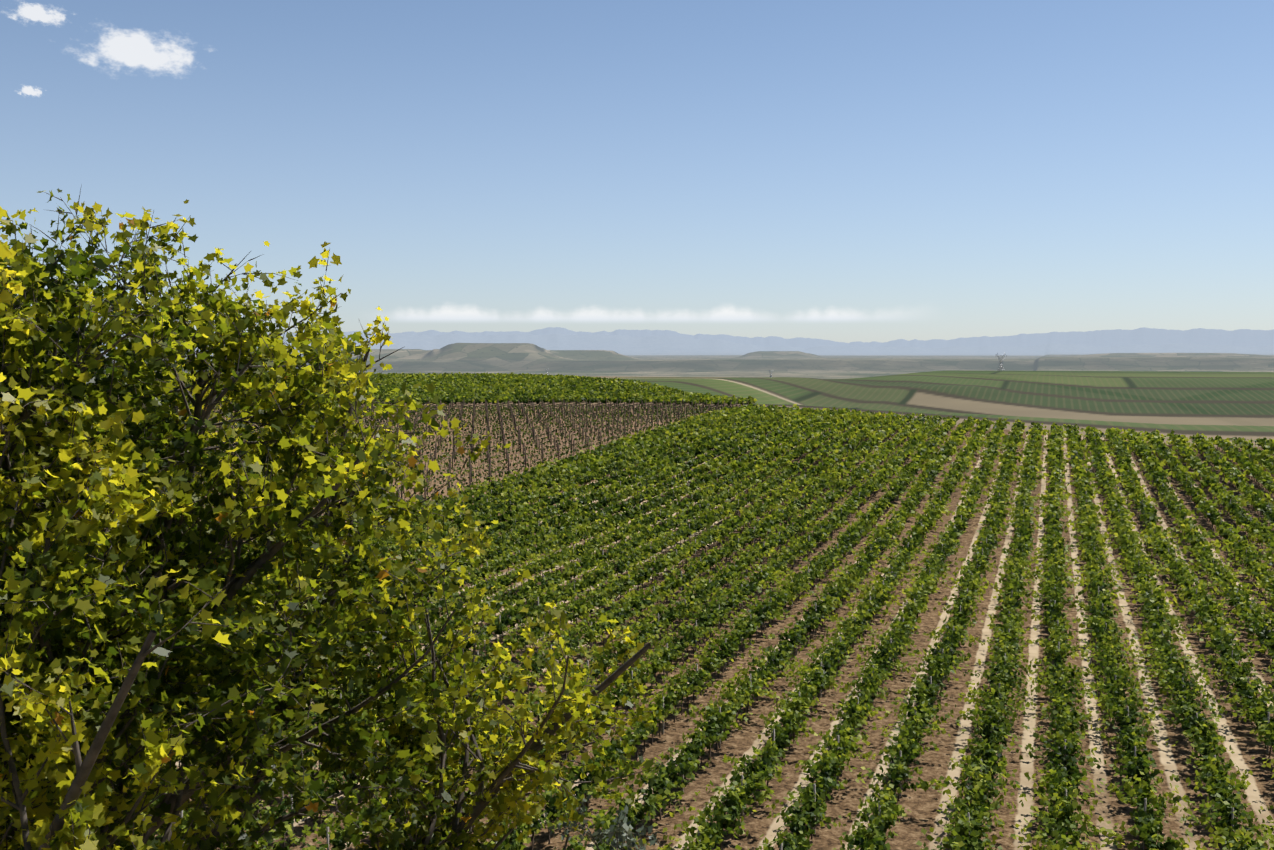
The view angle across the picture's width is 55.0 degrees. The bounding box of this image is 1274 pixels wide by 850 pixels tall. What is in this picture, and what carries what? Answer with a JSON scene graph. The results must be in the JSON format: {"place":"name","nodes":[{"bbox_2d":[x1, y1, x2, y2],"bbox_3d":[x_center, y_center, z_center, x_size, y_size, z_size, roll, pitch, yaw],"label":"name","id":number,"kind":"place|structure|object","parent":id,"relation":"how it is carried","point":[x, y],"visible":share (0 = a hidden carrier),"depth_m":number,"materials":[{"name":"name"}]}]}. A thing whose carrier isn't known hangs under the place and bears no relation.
{"place":"outdoors","nodes":[
{"label":"outdoors","id":0,"kind":"place"},
{"bbox_2d":[18,86,41,95],"bbox_3d":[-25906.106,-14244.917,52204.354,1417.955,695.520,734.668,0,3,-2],"label":"cloud","id":1,"kind":"structure","parent":0,"point":[29,90],"depth_m":52225.63,"materials":[{"name":"white"}]},
{"bbox_2d":[9,3,64,24],"bbox_3d":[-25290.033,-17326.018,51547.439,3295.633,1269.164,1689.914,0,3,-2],"label":"cloud","id":2,"kind":"structure","parent":0,"point":[38,12],"depth_m":51601.12,"materials":[{"name":"white"}]},
{"bbox_2d":[81,30,192,72],"bbox_3d":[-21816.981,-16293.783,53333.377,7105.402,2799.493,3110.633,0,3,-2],"label":"cloud","id":3,"kind":"structure","parent":0,"point":[134,49],"depth_m":53494.81,"materials":[{"name":"white"}]},
{"bbox_2d":[396,307,863,320],"bbox_3d":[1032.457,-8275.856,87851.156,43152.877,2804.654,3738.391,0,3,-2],"label":"cloud","id":4,"kind":"structure","parent":0,"point":[472,314],"depth_m":89322.81,"materials":[{"name":"white"}]},
{"bbox_2d":[0,0,1273,342],"label":"sky","id":5,"kind":"structure","parent":0,"point":[925,170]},
{"bbox_2d":[5,327,1273,849],"bbox_3d":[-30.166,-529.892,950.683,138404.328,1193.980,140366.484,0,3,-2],"label":"ground","id":6,"kind":"structure","parent":0,"point":[1207,383],"depth_m":120.15,"materials":[{"name":"brown soil"}]},
{"bbox_2d":[0,184,673,849],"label":"plane tree","id":7,"kind":"object","parent":6,"relation":"on","point":[102,800],"depth_m":14.23,"materials":[{"name":"green plant"}]},
{"bbox_2d":[3,372,756,405],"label":"vineyard","id":8,"kind":"object","parent":6,"relation":"on","point":[466,388],"visible":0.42,"depth_m":321.63,"materials":[{"name":"green plant"}]},
{"bbox_2d":[28,398,743,541],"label":"young vines","id":9,"kind":"object","parent":6,"relation":"on","point":[480,412],"depth_m":216.89,"materials":[{"name":"brown plant"}]},
{"bbox_2d":[549,783,674,849],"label":"shrub","id":10,"kind":"object","parent":6,"relation":"on","point":[621,826],"depth_m":28.02,"materials":[{"name":"green plant"}]},
{"bbox_2d":[9,403,1273,849],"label":"vines","id":11,"kind":"object","parent":6,"relation":"on","point":[655,451],"depth_m":78.25,"materials":[{"name":"green plant"}]},
{"bbox_2d":[995,353,1006,370],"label":"pylon","id":12,"kind":"object","parent":6,"relation":"on","point":[1002,359],"visible":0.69,"depth_m":2058.14,"materials":[{"name":"silver metal"}]}
]}

